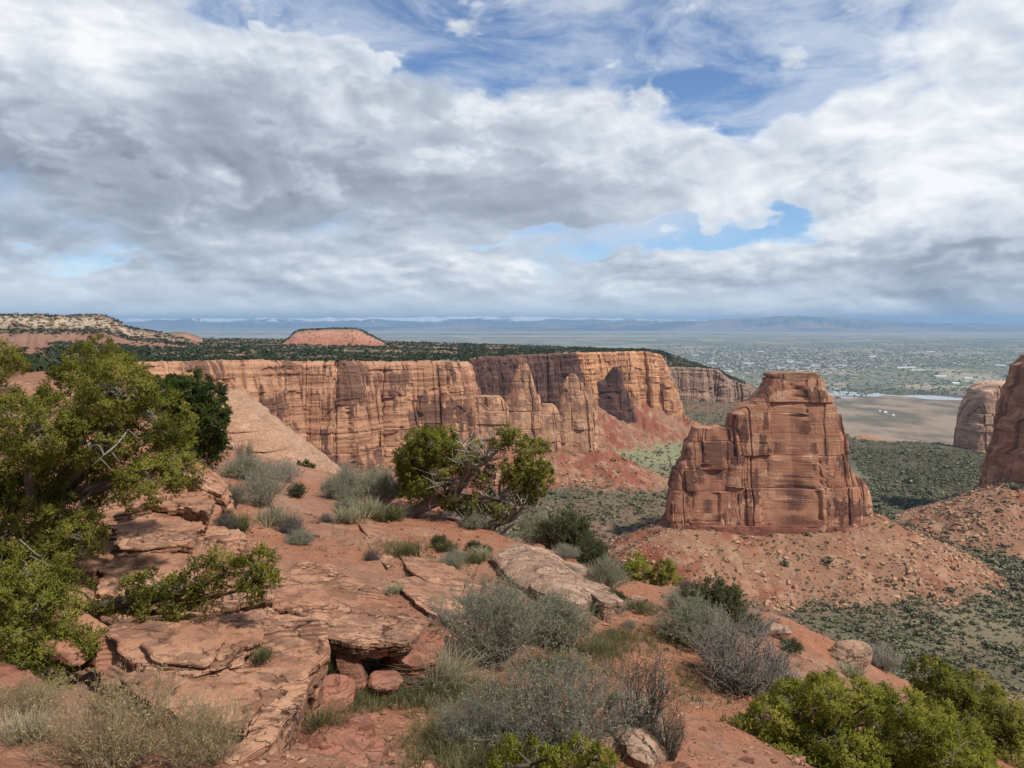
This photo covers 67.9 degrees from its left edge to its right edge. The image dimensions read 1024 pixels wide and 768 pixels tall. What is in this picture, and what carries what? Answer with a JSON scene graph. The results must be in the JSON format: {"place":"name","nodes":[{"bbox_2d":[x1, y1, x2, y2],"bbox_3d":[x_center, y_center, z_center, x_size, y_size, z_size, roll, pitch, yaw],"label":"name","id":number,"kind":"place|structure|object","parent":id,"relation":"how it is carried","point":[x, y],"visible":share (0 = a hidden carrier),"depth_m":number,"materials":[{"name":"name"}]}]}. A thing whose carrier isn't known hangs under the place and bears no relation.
{"place":"outdoors","nodes":[
{"label":"outdoors","id":0,"kind":"place"},
{"bbox_2d":[0,315,187,347],"bbox_3d":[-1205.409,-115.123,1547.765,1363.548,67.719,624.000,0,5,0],"label":"mesa hill","id":1,"kind":"structure","parent":0,"point":[26,339],"depth_m":1321.71,"materials":[{"name":"stone"}]},
{"bbox_2d":[0,314,194,343],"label":"hill rubble","id":2,"kind":"object","parent":1,"relation":"on","point":[51,323],"visible":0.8,"depth_m":1477.28,"materials":[{"name":"stone"}]},
{"bbox_2d":[0,312,385,346],"bbox_3d":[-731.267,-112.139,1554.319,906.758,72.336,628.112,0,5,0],"label":"hill scrub","id":3,"kind":"object","parent":1,"relation":"on","point":[123,335],"visible":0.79,"depth_m":1439.94,"materials":[{"name":"green plant"}]},
{"bbox_2d":[135,360,480,472],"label":"canyon wall","id":4,"kind":"structure","parent":0,"point":[363,413],"depth_m":826.14,"materials":[{"name":"stone"}]},
{"bbox_2d":[54,338,755,390],"bbox_3d":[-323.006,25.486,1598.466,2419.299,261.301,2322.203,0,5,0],"label":"mesa top","id":5,"kind":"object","parent":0,"point":[752,386],"visible":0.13,"depth_m":1326.52,"materials":[{"name":"soil"}]},
{"bbox_2d":[283,328,383,345],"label":"flat butte","id":6,"kind":"object","parent":5,"relation":"on","point":[361,337],"visible":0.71,"depth_m":1682.75,"materials":[{"name":"stone"}]},
{"bbox_2d":[47,337,745,384],"bbox_3d":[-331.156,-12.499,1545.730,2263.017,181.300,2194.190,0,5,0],"label":"mesa woodland","id":7,"kind":"object","parent":5,"relation":"on","point":[467,349],"visible":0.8,"depth_m":1246.56,"materials":[{"name":"green plant"}]},
{"bbox_2d":[384,536,426,556],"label":"grass tuft","id":8,"kind":"object","parent":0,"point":[405,549],"visible":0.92,"depth_m":11.62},
{"bbox_2d":[119,316,709,328],"bbox_3d":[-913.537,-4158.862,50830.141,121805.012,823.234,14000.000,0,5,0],"label":"snowy mountains","id":9,"kind":"structure","parent":0,"point":[261,323],"depth_m":48613.82,"materials":[{"name":"stone"}]},
{"bbox_2d":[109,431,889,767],"bbox_3d":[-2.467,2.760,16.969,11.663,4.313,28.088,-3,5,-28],"label":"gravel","id":10,"kind":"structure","parent":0,"point":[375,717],"depth_m":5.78,"materials":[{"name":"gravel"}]},
{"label":"rock slab","id":11,"kind":"object","parent":10,"relation":"on","visible":0},
{"bbox_2d":[187,489,234,514],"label":"rock slab","id":12,"kind":"object","parent":11,"relation":"on","point":[230,506],"visible":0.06,"depth_m":13.51,"materials":[{"name":"stone"}]},
{"bbox_2d":[184,483,231,511],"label":"rock slab","id":13,"kind":"object","parent":12,"relation":"on","point":[226,501],"visible":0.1,"depth_m":13.26,"materials":[{"name":"stone"}]},
{"bbox_2d":[173,457,227,503],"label":"rock slab","id":14,"kind":"object","parent":13,"relation":"on","point":[215,485],"visible":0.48,"depth_m":13.25,"materials":[{"name":"stone"}]},
{"bbox_2d":[0,384,1023,767],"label":"ground","id":15,"kind":"structure","parent":0,"point":[734,742],"depth_m":8.40,"materials":[{"name":"red soil"}]},
{"bbox_2d":[0,337,32,386],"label":"juniper tree","id":16,"kind":"object","parent":15,"relation":"on","point":[12,360],"visible":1,"depth_m":22.61,"materials":[{"name":"green plant"}]},
{"bbox_2d":[0,662,42,703],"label":"rock slab","id":17,"kind":"object","parent":15,"relation":"on","point":[8,670],"visible":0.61,"depth_m":4.66,"materials":[{"name":"red stone"}]},
{"bbox_2d":[0,669,78,718],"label":"dry bush","id":18,"kind":"object","parent":15,"relation":"on","point":[18,701],"visible":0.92,"depth_m":4.32,"materials":[{"name":"beige plant"}]},
{"bbox_2d":[0,697,81,748],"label":"grass tuft","id":19,"kind":"object","parent":15,"relation":"on","point":[12,729],"visible":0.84,"depth_m":3.79,"materials":[{"name":"plant"}]},
{"bbox_2d":[43,640,86,665],"bbox_3d":[-3.012,1.810,5.152,0.320,0.153,0.170,1,5,16],"label":"boulder","id":20,"kind":"object","parent":15,"relation":"on","point":[75,656],"visible":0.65,"depth_m":5.10,"materials":[{"name":"red stone"}]},
{"bbox_2d":[56,332,151,389],"bbox_3d":[-11.427,-0.432,21.011,1.839,2.057,4.517,-4,6,-42],"label":"juniper tree","id":21,"kind":"object","parent":15,"relation":"on","point":[88,349],"visible":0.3,"depth_m":20.36,"materials":[{"name":"green plant"}]},
{"bbox_2d":[9,653,213,767],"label":"dry bush","id":22,"kind":"object","parent":15,"relation":"on","point":[114,754],"visible":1,"depth_m":3.62,"materials":[{"name":"beige plant"}]},
{"bbox_2d":[0,350,286,689],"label":"juniper tree","id":23,"kind":"object","parent":15,"relation":"on","point":[24,579],"visible":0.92,"depth_m":6.37,"materials":[{"name":"green plant"}]},
{"bbox_2d":[17,502,282,669],"bbox_3d":[-3.838,1.861,7.667,2.166,0.531,4.412,-4,6,-38],"label":"rock slab","id":24,"kind":"object","parent":15,"relation":"on","point":[228,539],"visible":0.2,"depth_m":7.10,"materials":[{"name":"stone"}]},
{"bbox_2d":[107,512,204,553],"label":"rock slab","id":25,"kind":"object","parent":24,"relation":"on","point":[156,532],"visible":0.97,"depth_m":7.76,"materials":[{"name":"stone"}]},
{"bbox_2d":[122,487,215,531],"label":"rock slab","id":26,"kind":"object","parent":24,"relation":"on","point":[194,506],"visible":0.63,"depth_m":8.61,"materials":[{"name":"stone"}]},
{"bbox_2d":[95,547,248,609],"bbox_3d":[-3.094,1.721,6.930,1.406,0.163,1.670,0,5,0],"label":"rock slab","id":27,"kind":"object","parent":24,"relation":"on","point":[114,568],"visible":0.48,"depth_m":6.93,"materials":[{"name":"stone"}]},
{"bbox_2d":[148,366,234,474],"bbox_3d":[-7.257,0.884,17.172,1.876,2.627,2.867,-2,5,-21],"label":"juniper tree","id":28,"kind":"object","parent":15,"relation":"on","point":[207,408],"visible":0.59,"depth_m":16.60,"materials":[{"name":"green plant"}]},
{"bbox_2d":[132,675,255,767],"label":"dry bush","id":29,"kind":"object","parent":15,"relation":"on","point":[217,748],"visible":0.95,"depth_m":3.75,"materials":[{"name":"beige plant"}]},
{"bbox_2d":[96,607,330,762],"bbox_3d":[-1.803,2.045,5.086,2.048,0.708,1.491,4,6,39],"label":"rock slab","id":30,"kind":"object","parent":15,"relation":"on","point":[286,687],"visible":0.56,"depth_m":4.87,"materials":[{"name":"stone"}]},
{"bbox_2d":[106,615,263,677],"bbox_3d":[-2.161,1.761,5.161,1.075,0.171,0.881,4,6,42],"label":"rock slab","id":31,"kind":"object","parent":30,"relation":"on","point":[241,643],"visible":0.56,"depth_m":5.14,"materials":[{"name":"stone"}]},
{"bbox_2d":[140,627,224,669],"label":"rock slab","id":32,"kind":"object","parent":31,"relation":"on","point":[198,648],"visible":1,"depth_m":4.88,"materials":[{"name":"stone"}]},
{"bbox_2d":[119,671,262,736],"bbox_3d":[-1.869,1.839,4.440,1.082,0.121,0.424,2,5,26],"label":"rock slab","id":33,"kind":"object","parent":30,"relation":"on","point":[211,686],"visible":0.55,"depth_m":4.41,"materials":[{"name":"stone"}]},
{"bbox_2d":[210,450,285,479],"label":"sagebrush","id":34,"kind":"object","parent":15,"relation":"on","point":[234,470],"visible":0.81,"depth_m":18.99,"materials":[{"name":"green plant"}]},
{"bbox_2d":[224,464,297,507],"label":"sagebrush","id":35,"kind":"object","parent":15,"relation":"on","point":[259,484],"visible":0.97,"depth_m":15.41,"materials":[{"name":"green plant"}]},
{"bbox_2d":[247,501,304,527],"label":"grass tuft","id":36,"kind":"object","parent":15,"relation":"on","point":[274,517],"visible":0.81,"depth_m":13.43,"materials":[{"name":"plant"}]},
{"bbox_2d":[267,455,307,483],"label":"bare bush","id":37,"kind":"object","parent":15,"relation":"on","point":[289,467],"visible":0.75,"depth_m":20.80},
{"bbox_2d":[270,512,308,533],"bbox_3d":[-3.830,2.403,13.083,0.670,0.425,0.617,4,6,38],"label":"dead cushion","id":38,"kind":"object","parent":15,"relation":"on","point":[284,528],"visible":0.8,"depth_m":13.06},
{"bbox_2d":[280,527,319,545],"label":"scrub tuft","id":39,"kind":"object","parent":15,"relation":"on","point":[297,537],"visible":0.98,"depth_m":11.47,"materials":[{"name":"green plant"}]},
{"bbox_2d":[299,692,363,741],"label":"grass tuft","id":40,"kind":"object","parent":15,"relation":"on","point":[319,721],"visible":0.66,"depth_m":4.83,"materials":[{"name":"plant"}]},
{"bbox_2d":[313,473,351,499],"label":"sagebrush","id":41,"kind":"object","parent":15,"relation":"on","point":[333,488],"visible":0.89,"depth_m":18.74,"materials":[{"name":"green plant"}]},
{"bbox_2d":[317,674,355,713],"bbox_3d":[-1.300,2.252,5.489,0.312,0.287,0.285,0,5,0],"label":"boulder","id":42,"kind":"object","parent":15,"relation":"on","point":[342,685],"visible":0.58,"depth_m":5.45,"materials":[{"name":"red stone"}]},
{"bbox_2d":[297,709,385,765],"bbox_3d":[-1.060,2.338,4.593,0.597,0.410,0.964,-2,5,-18],"label":"rock slab","id":43,"kind":"object","parent":15,"relation":"on","point":[362,736],"visible":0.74,"depth_m":4.67,"materials":[{"name":"red stone"}]},
{"bbox_2d":[324,460,371,493],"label":"sagebrush","id":44,"kind":"object","parent":15,"relation":"on","point":[347,473],"visible":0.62,"depth_m":19.27,"materials":[{"name":"green plant"}]},
{"bbox_2d":[318,505,380,523],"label":"grass tuft","id":45,"kind":"object","parent":15,"relation":"on","point":[342,517],"visible":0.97,"depth_m":15.70,"materials":[{"name":"plant"}]},
{"bbox_2d":[336,652,368,696],"bbox_3d":[-1.166,2.377,5.903,0.417,0.624,0.248,2,5,26],"label":"boulder","id":46,"kind":"object","parent":15,"relation":"on","point":[349,662],"visible":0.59,"depth_m":5.87,"materials":[{"name":"red stone"}]},
{"bbox_2d":[338,494,394,518],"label":"grass tuft","id":47,"kind":"object","parent":15,"relation":"on","point":[368,505],"visible":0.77,"depth_m":16.85,"materials":[{"name":"plant"}]},
{"bbox_2d":[339,461,406,506],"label":"sagebrush","id":48,"kind":"object","parent":15,"relation":"on","point":[380,485],"visible":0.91,"depth_m":18.01,"materials":[{"name":"green plant"}]},
{"bbox_2d":[365,667,402,697],"bbox_3d":[-0.984,2.374,5.919,0.318,0.228,0.371,-2,5,-25],"label":"boulder","id":49,"kind":"object","parent":15,"relation":"on","point":[381,688],"visible":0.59,"depth_m":5.84,"materials":[{"name":"red stone"}]},
{"bbox_2d":[363,503,414,522],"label":"grass tuft","id":50,"kind":"object","parent":15,"relation":"on","point":[390,514],"visible":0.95,"depth_m":16.51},
{"bbox_2d":[359,521,434,558],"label":"rock slab","id":51,"kind":"object","parent":15,"relation":"on","point":[369,529],"visible":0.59,"depth_m":14.35,"materials":[{"name":"stone"}]},
{"bbox_2d":[380,630,444,689],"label":"rock slab","id":52,"kind":"object","parent":15,"relation":"on","point":[406,660],"visible":0.52,"depth_m":6.08,"materials":[{"name":"red stone"}]},
{"bbox_2d":[271,561,422,658],"bbox_3d":[-1.632,1.983,6.723,0.997,0.303,2.289,-4,6,-40],"label":"rock slab","id":53,"kind":"object","parent":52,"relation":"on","point":[358,618],"visible":0.96,"depth_m":6.43,"materials":[{"name":"stone"}]},
{"bbox_2d":[397,576,468,624],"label":"rock slab","id":54,"kind":"object","parent":15,"relation":"on","point":[418,591],"visible":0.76,"depth_m":8.64,"materials":[{"name":"stone"}]},
{"bbox_2d":[371,633,511,698],"bbox_3d":[-0.559,2.235,6.046,1.116,0.401,1.099,0,5,0],"label":"grass tuft","id":55,"kind":"object","parent":15,"relation":"on","point":[443,669],"visible":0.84,"depth_m":6.03,"materials":[{"name":"plant"}]},
{"bbox_2d":[400,553,493,603],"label":"rock slab","id":56,"kind":"object","parent":15,"relation":"on","point":[440,571],"visible":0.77,"depth_m":10.23,"materials":[{"name":"stone"}]},
{"bbox_2d":[390,423,555,534],"bbox_3d":[-0.890,2.423,17.336,3.933,3.190,2.947,0,5,0],"label":"twisted juniper","id":57,"kind":"object","parent":15,"relation":"on","point":[420,477],"visible":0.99,"depth_m":17.26,"materials":[{"name":"plant"}]},
{"bbox_2d":[458,511,491,529],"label":"scrub tuft","id":58,"kind":"object","parent":15,"relation":"on","point":[471,521],"visible":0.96,"depth_m":17.02,"materials":[{"name":"green plant"}]},
{"bbox_2d":[430,684,530,749],"bbox_3d":[-0.209,2.102,4.772,0.722,0.397,0.689,1,5,17],"label":"sagebrush","id":59,"kind":"object","parent":15,"relation":"on","point":[465,720],"visible":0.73,"depth_m":4.72,"materials":[{"name":"grey plant"}]},
{"bbox_2d":[415,562,569,673],"bbox_3d":[-0.195,2.060,6.798,1.234,0.937,1.450,-5,7,-45],"label":"sagebrush","id":60,"kind":"object","parent":15,"relation":"on","point":[498,622],"visible":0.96,"depth_m":6.64,"materials":[{"name":"grey plant"}]},
{"bbox_2d":[507,508,564,549],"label":"sagebrush","id":61,"kind":"object","parent":15,"relation":"on","point":[527,532],"visible":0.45,"depth_m":17.81,"materials":[{"name":"green plant"}]},
{"bbox_2d":[490,544,596,614],"bbox_3d":[0.347,3.175,11.955,1.407,1.595,5.767,0,5,-5],"label":"rock slab","id":62,"kind":"object","parent":15,"relation":"on","point":[539,567],"visible":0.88,"depth_m":10.54,"materials":[{"name":"stone"}]},
{"bbox_2d":[444,633,666,767],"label":"sagebrush","id":63,"kind":"object","parent":15,"relation":"on","point":[565,728],"visible":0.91,"depth_m":4.66,"materials":[{"name":"grey plant"}]},
{"bbox_2d":[483,729,627,767],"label":"juniper seedling","id":64,"kind":"object","parent":15,"relation":"on","point":[550,755],"visible":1,"depth_m":4.02,"materials":[{"name":"green plant"}]},
{"bbox_2d":[515,582,608,655],"bbox_3d":[0.457,2.301,7.372,0.960,0.670,0.999,2,5,18],"label":"sagebrush","id":65,"kind":"object","parent":15,"relation":"on","point":[575,625],"visible":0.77,"depth_m":7.30,"materials":[{"name":"grey plant"}]},
{"bbox_2d":[532,504,606,556],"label":"green bush","id":66,"kind":"object","parent":15,"relation":"on","point":[570,531],"visible":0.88,"depth_m":16.78,"materials":[{"name":"green plant"}]},
{"bbox_2d":[566,535,611,567],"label":"green bush","id":67,"kind":"object","parent":15,"relation":"on","point":[590,550],"visible":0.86,"depth_m":16.14,"materials":[{"name":"green plant"}]},
{"bbox_2d":[565,561,622,620],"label":"rock slab","id":68,"kind":"object","parent":15,"relation":"on","point":[610,601],"visible":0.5,"depth_m":9.68,"materials":[{"name":"stone"}]},
{"bbox_2d":[581,551,636,590],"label":"sagebrush","id":69,"kind":"object","parent":15,"relation":"on","point":[607,572],"visible":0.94,"depth_m":11.17,"materials":[{"name":"green plant"}]},
{"bbox_2d":[617,550,651,583],"bbox_3d":[2.478,3.628,14.918,0.729,0.766,0.853,2,5,23],"label":"juniper","id":70,"kind":"object","parent":15,"relation":"on","point":[635,567],"visible":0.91,"depth_m":14.78,"materials":[{"name":"green plant"}]},
{"bbox_2d":[610,691,669,767],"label":"rock slab","id":71,"kind":"object","parent":15,"relation":"on","point":[642,754],"visible":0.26,"depth_m":4.83,"materials":[{"name":"stone"}]},
{"bbox_2d":[605,643,687,734],"bbox_3d":[0.895,2.105,5.104,0.554,0.694,0.484,2,5,28],"label":"bare bush","id":72,"kind":"object","parent":15,"relation":"on","point":[653,701],"visible":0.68,"depth_m":5.08,"materials":[{"name":"grey plant"}]},
{"bbox_2d":[624,598,669,616],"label":"grass tuft","id":73,"kind":"object","parent":15,"relation":"on","point":[638,606],"visible":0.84,"depth_m":10.03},
{"bbox_2d":[644,556,683,586],"bbox_3d":[2.948,3.692,14.566,0.798,0.765,0.788,0,5,0],"label":"juniper","id":74,"kind":"object","parent":15,"relation":"on","point":[664,576],"visible":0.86,"depth_m":14.57,"materials":[{"name":"green plant"}]},
{"bbox_2d":[642,705,692,760],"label":"bare bush","id":75,"kind":"object","parent":15,"relation":"on","point":[669,741],"visible":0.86,"depth_m":4.94,"materials":[{"name":"grey plant"}]},
{"bbox_2d":[642,586,738,654],"bbox_3d":[2.142,2.737,8.841,1.108,0.706,1.065,0,5,-6],"label":"sagebrush","id":76,"kind":"object","parent":15,"relation":"on","point":[682,621],"visible":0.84,"depth_m":8.70,"materials":[{"name":"grey plant"}]},
{"bbox_2d":[676,569,762,629],"bbox_3d":[2.788,2.949,10.213,1.146,0.825,1.059,1,5,14],"label":"green bush","id":77,"kind":"object","parent":15,"relation":"on","point":[730,597],"visible":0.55,"depth_m":10.11,"materials":[{"name":"green plant"}]},
{"bbox_2d":[679,602,807,715],"bbox_3d":[2.290,2.779,7.561,1.293,0.988,1.164,-3,5,-32],"label":"bare bush","id":78,"kind":"object","parent":15,"relation":"on","point":[735,669],"visible":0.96,"depth_m":7.52,"materials":[{"name":"plant"}]},
{"bbox_2d":[737,600,776,639],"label":"bare bush","id":79,"kind":"object","parent":15,"relation":"on","point":[759,627],"visible":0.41,"depth_m":10.61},
{"bbox_2d":[830,659,869,679],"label":"grass tuft","id":80,"kind":"object","parent":15,"relation":"on","point":[847,670],"visible":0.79,"depth_m":11.24,"materials":[{"name":"plant"}]},
{"bbox_2d":[829,639,872,667],"bbox_3d":[5.271,4.205,11.827,0.756,0.510,0.552,0,5,0],"label":"boulder","id":81,"kind":"object","parent":15,"relation":"on","point":[857,652],"visible":0.75,"depth_m":11.65,"materials":[{"name":"stone"}]},
{"bbox_2d":[719,668,1004,767],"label":"juniper tree","id":82,"kind":"object","parent":15,"relation":"on","point":[912,736],"visible":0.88,"depth_m":6.29,"materials":[{"name":"green plant"}]},
{"bbox_2d":[865,637,911,674],"bbox_3d":[6.245,4.639,12.819,0.828,0.557,0.920,0,5,1],"label":"dead brush","id":83,"kind":"object","parent":15,"relation":"on","point":[885,663],"visible":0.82,"depth_m":12.72,"materials":[{"name":"plant"}]},
{"bbox_2d":[903,653,1023,767],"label":"juniper tree","id":84,"kind":"object","parent":15,"relation":"on","point":[969,699],"visible":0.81,"depth_m":8.70,"materials":[{"name":"green plant"}]},
{"bbox_2d":[0,0,1023,323],"label":"sky","id":85,"kind":"structure","parent":0,"point":[700,160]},
{"bbox_2d":[2,347,1023,696],"bbox_3d":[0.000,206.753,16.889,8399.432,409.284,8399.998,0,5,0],"label":"canyon floor","id":86,"kind":"structure","parent":0,"point":[656,427],"depth_m":662.10,"materials":[{"name":"soil"}]},
{"bbox_2d":[18,353,59,371],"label":"plateau tree","id":87,"kind":"object","parent":86,"relation":"on","point":[43,361],"visible":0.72,"depth_m":153.66,"materials":[{"name":"green plant"}]},
{"bbox_2d":[211,388,341,474],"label":"slickrock dome","id":88,"kind":"structure","parent":86,"relation":"on","point":[262,427],"depth_m":73.47,"materials":[{"name":"stone"}]},
{"bbox_2d":[474,395,514,450],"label":"rock wall","id":89,"kind":"structure","parent":86,"relation":"on","point":[491,412],"depth_m":936.24,"materials":[{"name":"stone"}]},
{"bbox_2d":[504,358,541,449],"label":"rock spire","id":90,"kind":"object","parent":86,"relation":"on","point":[522,399],"visible":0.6,"depth_m":943.00,"materials":[{"name":"stone"}]},
{"bbox_2d":[539,403,560,454],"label":"rock spire","id":91,"kind":"object","parent":86,"relation":"on","point":[550,423],"visible":0.65,"depth_m":943.99,"materials":[{"name":"stone"}]},
{"bbox_2d":[558,374,598,454],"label":"rock spire","id":92,"kind":"object","parent":86,"relation":"on","point":[579,430],"visible":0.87,"depth_m":950.65,"materials":[{"name":"stone"}]},
{"bbox_2d":[597,368,636,423],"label":"rock wall","id":93,"kind":"structure","parent":86,"relation":"on","point":[614,400],"depth_m":1321.58,"materials":[{"name":"stone"}]},
{"bbox_2d":[659,381,685,420],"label":"rock wall","id":94,"kind":"structure","parent":86,"relation":"on","point":[670,402],"depth_m":1378.31,"materials":[{"name":"orange stone"}]},
{"bbox_2d":[358,401,1023,697],"bbox_3d":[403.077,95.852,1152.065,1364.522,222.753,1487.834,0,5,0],"label":"scrub","id":95,"kind":"object","parent":86,"relation":"on","point":[940,479],"visible":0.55,"depth_m":745.94,"materials":[{"name":"green plant"}]},
{"bbox_2d":[362,421,1023,611],"bbox_3d":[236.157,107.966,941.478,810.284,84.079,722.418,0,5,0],"label":"talus rubble","id":96,"kind":"object","parent":86,"relation":"on","point":[924,524],"visible":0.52,"depth_m":658.61,"materials":[{"name":"stone"}]},
{"bbox_2d":[659,371,873,535],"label":"rock monolith","id":97,"kind":"object","parent":86,"relation":"on","point":[770,457],"visible":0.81,"depth_m":673.60,"materials":[{"name":"stone"}]},
{"bbox_2d":[953,380,1005,452],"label":"rock butte","id":98,"kind":"object","parent":86,"relation":"on","point":[977,409],"visible":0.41,"depth_m":1382.47,"materials":[{"name":"stone"}]},
{"bbox_2d":[978,354,1023,487],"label":"rock wall","id":99,"kind":"structure","parent":86,"relation":"on","point":[1004,459],"depth_m":834.92,"materials":[{"name":"stone"}]},
{"bbox_2d":[468,353,583,408],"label":"canyon wall","id":100,"kind":"structure","parent":0,"point":[550,373],"depth_m":1258.09,"materials":[{"name":"stone"}]},
{"bbox_2d":[301,518,837,767],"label":"grass","id":101,"kind":"structure","parent":0,"point":[477,756],"depth_m":5.88,"materials":[{"name":"plant"}]},
{"bbox_2d":[150,329,1023,444],"bbox_3d":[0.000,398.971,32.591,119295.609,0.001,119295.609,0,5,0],"label":"valley plain","id":102,"kind":"structure","parent":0,"point":[913,419],"depth_m":11482.89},
{"bbox_2d":[636,339,1023,385],"bbox_3d":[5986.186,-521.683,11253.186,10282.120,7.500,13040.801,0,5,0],"label":"town","id":103,"kind":"object","parent":102,"relation":"on","point":[838,357],"visible":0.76,"depth_m":7897.67},
{"bbox_2d":[641,340,1023,398],"bbox_3d":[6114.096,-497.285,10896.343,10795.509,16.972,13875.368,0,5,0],"label":"valley trees","id":104,"kind":"object","parent":102,"relation":"on","point":[877,389],"visible":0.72,"depth_m":7377.68,"materials":[{"name":"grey plant"}]},
{"bbox_2d":[576,351,670,408],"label":"canyon wall","id":105,"kind":"structure","parent":0,"point":[645,374],"depth_m":1368.01,"materials":[{"name":"orange stone"}]},
{"bbox_2d":[300,315,1023,330],"bbox_3d":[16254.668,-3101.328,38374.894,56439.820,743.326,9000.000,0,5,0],"label":"foothills","id":106,"kind":"structure","parent":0,"point":[795,323],"depth_m":36544.46,"materials":[{"name":"stone"}]},
{"bbox_2d":[668,367,753,402],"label":"canyon wall","id":107,"kind":"structure","parent":0,"point":[697,384],"depth_m":1873.25,"materials":[{"name":"stone"}]},
{"bbox_2d":[826,391,962,399],"bbox_3d":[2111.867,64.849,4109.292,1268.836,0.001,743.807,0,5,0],"label":"river","id":108,"kind":"structure","parent":0,"point":[914,396],"depth_m":4136.90,"materials":[{"name":"grey liquid"}]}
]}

